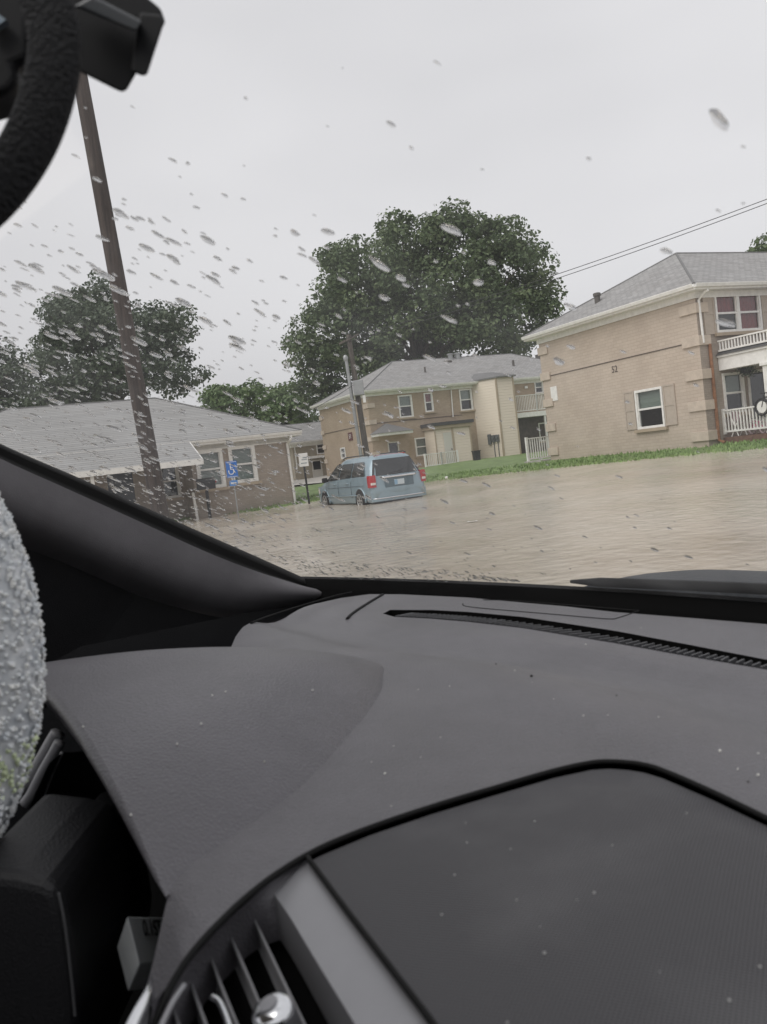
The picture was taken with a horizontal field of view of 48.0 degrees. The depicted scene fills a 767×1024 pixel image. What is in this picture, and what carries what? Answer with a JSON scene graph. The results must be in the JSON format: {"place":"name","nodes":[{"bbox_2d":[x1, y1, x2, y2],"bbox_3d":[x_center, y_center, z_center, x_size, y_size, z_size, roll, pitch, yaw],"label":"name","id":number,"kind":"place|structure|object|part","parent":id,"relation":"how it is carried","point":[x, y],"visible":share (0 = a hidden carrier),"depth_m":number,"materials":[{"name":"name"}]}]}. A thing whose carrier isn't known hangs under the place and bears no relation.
{"place":"outdoors","nodes":[
{"label":"outdoors","id":0,"kind":"place"},
{"bbox_2d":[294,475,329,484],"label":"path","id":1,"kind":"structure","parent":0,"point":[312,480],"depth_m":64.26,"materials":[{"name":"grey concrete"}]},
{"bbox_2d":[0,0,766,417],"label":"sky","id":2,"kind":"structure","parent":0,"point":[522,92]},
{"bbox_2d":[170,438,766,520],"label":"lawn","id":3,"kind":"structure","parent":0,"point":[493,462],"depth_m":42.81,"materials":[{"name":"green plant"}]},
{"bbox_2d":[0,335,43,410],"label":"tree","id":4,"kind":"object","parent":3,"relation":"on","point":[10,366],"visible":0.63,"depth_m":61.38,"materials":[{"name":"green plant"}]},
{"bbox_2d":[15,270,215,406],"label":"tree","id":5,"kind":"object","parent":3,"relation":"on","point":[100,311],"visible":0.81,"depth_m":57.20,"materials":[{"name":"green plant"}]},
{"bbox_2d":[196,377,265,417],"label":"tree","id":6,"kind":"object","parent":3,"relation":"on","point":[213,396],"visible":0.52,"depth_m":91.78,"materials":[{"name":"green plant"}]},
{"bbox_2d":[249,381,318,424],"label":"tree","id":7,"kind":"object","parent":3,"relation":"on","point":[287,408],"visible":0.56,"depth_m":87.98,"materials":[{"name":"green plant"}]},
{"bbox_2d":[286,421,326,479],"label":"house","id":8,"kind":"structure","parent":3,"relation":"on","point":[309,440],"depth_m":71.41,"materials":[{"name":"grey"}]},
{"bbox_2d":[311,460,322,477],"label":"door","id":9,"kind":"structure","parent":8,"relation":"in","point":[319,472],"depth_m":71.61,"materials":[{"name":"grey"}]},
{"bbox_2d":[316,445,324,455],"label":"window","id":10,"kind":"structure","parent":8,"relation":"in","point":[316,445],"depth_m":71.59,"materials":[{"name":"white paint"}]},
{"bbox_2d":[339,333,369,456],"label":"utility pole","id":11,"kind":"object","parent":3,"relation":"on","point":[358,387],"visible":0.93,"depth_m":41.64,"materials":[{"name":"grey wood"}]},
{"bbox_2d":[214,354,343,408],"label":"power line","id":12,"kind":"object","parent":11,"relation":"attached to","point":[284,383],"visible":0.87,"depth_m":47.53,"materials":[{"name":"black metal"}]},
{"bbox_2d":[226,361,344,412],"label":"power line","id":13,"kind":"object","parent":11,"relation":"attached to","point":[290,390],"visible":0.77,"depth_m":47.12,"materials":[{"name":"black metal"}]},
{"bbox_2d":[282,385,352,423],"bbox_3d":[-2.905,-4.896,38.915,0.025,1.805,6.201,-5,4,31],"label":"service drop","id":14,"kind":"object","parent":11,"relation":"attached to","point":[317,406],"visible":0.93,"depth_m":38.78,"materials":[{"name":"black metal"}]},
{"bbox_2d":[348,199,766,337],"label":"power line","id":15,"kind":"object","parent":11,"relation":"attached to","point":[570,269],"visible":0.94,"depth_m":34.45,"materials":[{"name":"black metal"}]},
{"bbox_2d":[349,203,766,341],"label":"power line","id":16,"kind":"object","parent":11,"relation":"attached to","point":[568,274],"visible":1,"depth_m":34.52,"materials":[{"name":"black metal"}]},
{"bbox_2d":[276,196,569,420],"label":"tree","id":17,"kind":"object","parent":3,"relation":"on","point":[476,325],"visible":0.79,"depth_m":79.65,"materials":[{"name":"green plant"}]},
{"bbox_2d":[310,352,548,475],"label":"brick house","id":18,"kind":"structure","parent":3,"relation":"on","point":[460,405],"depth_m":62.55,"materials":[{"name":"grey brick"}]},
{"bbox_2d":[340,447,346,460],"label":"window","id":19,"kind":"structure","parent":18,"relation":"in","point":[341,453],"depth_m":64.82,"materials":[{"name":"white paint"}]},
{"bbox_2d":[387,441,399,452],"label":"door","id":20,"kind":"structure","parent":18,"relation":"in","point":[395,441],"depth_m":60.51,"materials":[{"name":"grey"}]},
{"bbox_2d":[397,395,415,419],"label":"window","id":21,"kind":"structure","parent":18,"relation":"in","point":[409,397],"depth_m":60.97,"materials":[{"name":"white paint"}]},
{"bbox_2d":[414,437,426,457],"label":"window","id":22,"kind":"structure","parent":18,"relation":"in","point":[418,455],"depth_m":61.49,"materials":[{"name":"white paint"}]},
{"bbox_2d":[423,392,435,413],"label":"window","id":23,"kind":"structure","parent":18,"relation":"in","point":[428,398],"depth_m":61.74,"materials":[{"name":"white paint"}]},
{"bbox_2d":[459,389,475,412],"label":"window","id":24,"kind":"structure","parent":18,"relation":"in","point":[461,398],"depth_m":63.07,"materials":[{"name":"white paint"}]},
{"bbox_2d":[534,382,543,394],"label":"window","id":25,"kind":"structure","parent":18,"relation":"in","point":[540,383],"depth_m":65.80,"materials":[{"name":"white paint"}]},
{"bbox_2d":[538,423,545,442],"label":"window","id":26,"kind":"structure","parent":18,"relation":"in","point":[538,423],"depth_m":65.74,"materials":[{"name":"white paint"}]},
{"bbox_2d":[471,450,480,460],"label":"utility bin","id":27,"kind":"object","parent":3,"relation":"on","point":[476,454],"visible":0.91,"depth_m":58.25,"materials":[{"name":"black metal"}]},
{"bbox_2d":[521,252,766,462],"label":"brick house","id":28,"kind":"structure","parent":3,"relation":"on","point":[656,322],"depth_m":32.35,"materials":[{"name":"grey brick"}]},
{"bbox_2d":[634,386,668,432],"bbox_3d":[10.011,-3.832,32.342,0.245,1.600,1.700,-8,4,-25],"label":"window","id":29,"kind":"structure","parent":28,"relation":"in","point":[638,407],"depth_m":32.43,"materials":[{"name":"white paint"}]},
{"bbox_2d":[721,372,751,416],"bbox_3d":[12.399,-4.162,30.495,1.260,1.540,0.245,-8,4,-25],"label":"window","id":30,"kind":"structure","parent":28,"relation":"in","point":[741,389],"depth_m":30.58,"materials":[{"name":"white paint"}]},
{"bbox_2d":[729,411,747,436],"bbox_3d":[12.329,-3.078,29.976,0.436,0.864,0.354,-8,4,-25],"label":"porch chair","id":31,"kind":"object","parent":28,"relation":"on","point":[736,423],"visible":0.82,"depth_m":30.00,"materials":[{"name":"white paint"}]},
{"bbox_2d":[714,296,765,336],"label":"window","id":32,"kind":"structure","parent":28,"relation":"in","point":[745,309],"depth_m":30.63,"materials":[{"name":"white paint"}]},
{"bbox_2d":[731,366,759,376],"bbox_3d":[12.614,-5.017,29.958,0.906,0.748,0.900,-7,3,0],"label":"hanging basket","id":33,"kind":"object","parent":28,"relation":"hanging from","point":[744,371],"visible":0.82,"depth_m":29.80,"materials":[{"name":"green metal"}]},
{"bbox_2d":[747,369,765,426],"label":"door","id":34,"kind":"structure","parent":28,"relation":"in","point":[761,370],"depth_m":30.80,"materials":[{"name":"white paint"}]},
{"bbox_2d":[748,417,766,433],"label":"porch chair","id":35,"kind":"object","parent":28,"relation":"on","point":[750,432],"visible":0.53,"depth_m":29.98,"materials":[{"name":"grey plastic"}]},
{"bbox_2d":[754,392,766,415],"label":"clock","id":36,"kind":"object","parent":28,"relation":"hanging from","point":[761,406],"visible":1,"depth_m":28.60,"materials":[{"name":"black metal"}]},
{"bbox_2d":[745,232,766,251],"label":"tree","id":37,"kind":"object","parent":3,"relation":"on","point":[761,246],"visible":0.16,"depth_m":59.79,"materials":[{"name":"green plant"}]},
{"bbox_2d":[179,447,766,586],"bbox_3d":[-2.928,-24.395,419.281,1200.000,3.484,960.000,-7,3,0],"label":"flood water","id":38,"kind":"structure","parent":0,"point":[714,527],"depth_m":15.69,"materials":[{"name":"brown liquid"}]},
{"bbox_2d":[192,492,198,519],"bbox_3d":[-7.329,-0.154,33.631,0.159,1.265,0.120,-7,3,0],"label":"bollard","id":39,"kind":"object","parent":38,"relation":"in","point":[195,505],"visible":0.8,"depth_m":33.59,"materials":[{"name":"grey metal"}]},
{"bbox_2d":[196,477,215,517],"bbox_3d":[-6.818,-0.462,33.607,0.740,1.736,0.590,-8,3,-15],"label":"mailbox","id":40,"kind":"object","parent":38,"relation":"in","point":[210,485],"visible":0.89,"depth_m":33.49,"materials":[{"name":"black metal"}]},
{"bbox_2d":[225,461,238,516],"bbox_3d":[-5.422,-0.752,31.419,0.400,2.217,0.085,-7,3,-8],"label":"accessible parking sign","id":41,"kind":"object","parent":38,"relation":"in","point":[231,470],"visible":0.91,"depth_m":31.36,"materials":[{"name":"blue metal"}]},
{"bbox_2d":[299,453,309,503],"bbox_3d":[-3.054,-1.230,33.984,0.360,2.178,0.103,-7,3,-10],"label":"parking sign","id":42,"kind":"object","parent":38,"relation":"in","point":[303,460],"visible":0.95,"depth_m":33.91,"materials":[{"name":"white metal"}]},
{"bbox_2d":[318,450,425,504],"bbox_3d":[-0.598,-1.073,30.339,2.483,1.846,5.315,-8,4,-25],"label":"parked minivan","id":43,"kind":"object","parent":38,"relation":"in","point":[351,485],"visible":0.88,"depth_m":28.28,"materials":[{"name":"blue paint"}]},
{"bbox_3d":[-1.745,-1.371,30.561,0.172,0.530,1.195,-8,4,-25],"label":"side window","id":44,"kind":"part","parent":43,"relation":"part of","materials":[{"name":"black glass"}]},
{"bbox_3d":[-1.290,-1.383,29.592,0.171,0.507,1.071,-8,4,-25],"label":"side window","id":45,"kind":"part","parent":43,"relation":"part of","materials":[{"name":"black glass"}]},
{"bbox_3d":[-0.814,-1.396,28.575,0.169,0.477,1.051,-8,4,-25],"label":"side window","id":46,"kind":"part","parent":43,"relation":"part of","materials":[{"name":"black glass"}]},
{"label":"rear window","id":47,"kind":"part","parent":43,"relation":"part of","materials":[{"name":"black glass"}]},
{"bbox_2d":[0,0,766,1023],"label":"car","id":48,"kind":"object","parent":38,"relation":"on","point":[304,872],"visible":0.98,"depth_m":0.44,"materials":[{"name":"black plastic"}]},
{"bbox_2d":[0,0,81,226],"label":"hanging strap","id":49,"kind":"object","parent":48,"relation":"hanging from","point":[40,54],"visible":1,"depth_m":0.26,"materials":[{"name":"black leather"}]},
{"bbox_2d":[117,917,162,990],"bbox_3d":[-0.121,0.233,0.455,0.026,0.083,0.093,-7,3,6],"label":"switch","id":50,"kind":"object","parent":48,"relation":"in","point":[137,944],"visible":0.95,"depth_m":0.42,"materials":[{"name":"black plastic"}]},
{"label":"door panel","id":51,"kind":"part","parent":48,"relation":"part of","materials":[{"name":"plastic"}]},
{"bbox_2d":[0,60,766,581],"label":"raindrops","id":52,"kind":"object","parent":48,"relation":"on","point":[720,120],"visible":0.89,"depth_m":0.75,"materials":[{"name":"clear liquid"}]},
{"bbox_3d":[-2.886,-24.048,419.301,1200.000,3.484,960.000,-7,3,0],"label":"ground","id":53,"kind":"structure","parent":0,"visible":0},
{"bbox_2d":[76,72,169,517],"bbox_3d":[-4.944,-4.743,14.692,2.200,12.478,0.350,-7,3,0],"label":"utility pole","id":54,"kind":"object","parent":53,"relation":"on","point":[114,264],"visible":0.63,"depth_m":14.68,"materials":[{"name":"brown wood"}]},
{"bbox_2d":[0,397,301,519],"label":"house","id":55,"kind":"structure","parent":53,"relation":"on","point":[274,433],"depth_m":34.79,"materials":[{"name":"brown brick"}]},
{"bbox_2d":[106,472,135,501],"bbox_3d":[-10.491,-0.617,34.616,1.000,2.100,0.060,-8,4,-25],"label":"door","id":56,"kind":"structure","parent":55,"relation":"in","point":[129,495],"depth_m":34.63,"materials":[{"name":"grey"}]},
{"bbox_2d":[161,467,185,501],"bbox_3d":[-8.753,-1.212,35.355,1.040,1.520,0.200,-8,4,-25],"label":"window","id":57,"kind":"structure","parent":55,"relation":"in","point":[176,497],"depth_m":35.46,"materials":[{"name":"white paint"}]},
{"bbox_2d":[196,449,229,492],"bbox_3d":[-6.923,-1.652,34.477,1.360,1.660,0.255,-8,4,-25],"label":"window","id":58,"kind":"structure","parent":55,"relation":"in","point":[223,486],"depth_m":34.58,"materials":[{"name":"white paint"}]},
{"bbox_2d":[227,445,261,486],"bbox_3d":[-5.710,-1.892,35.047,1.360,1.620,0.255,-8,4,-25],"label":"window","id":59,"kind":"structure","parent":55,"relation":"in","point":[243,463],"depth_m":35.16,"materials":[{"name":"white paint"}]}
]}

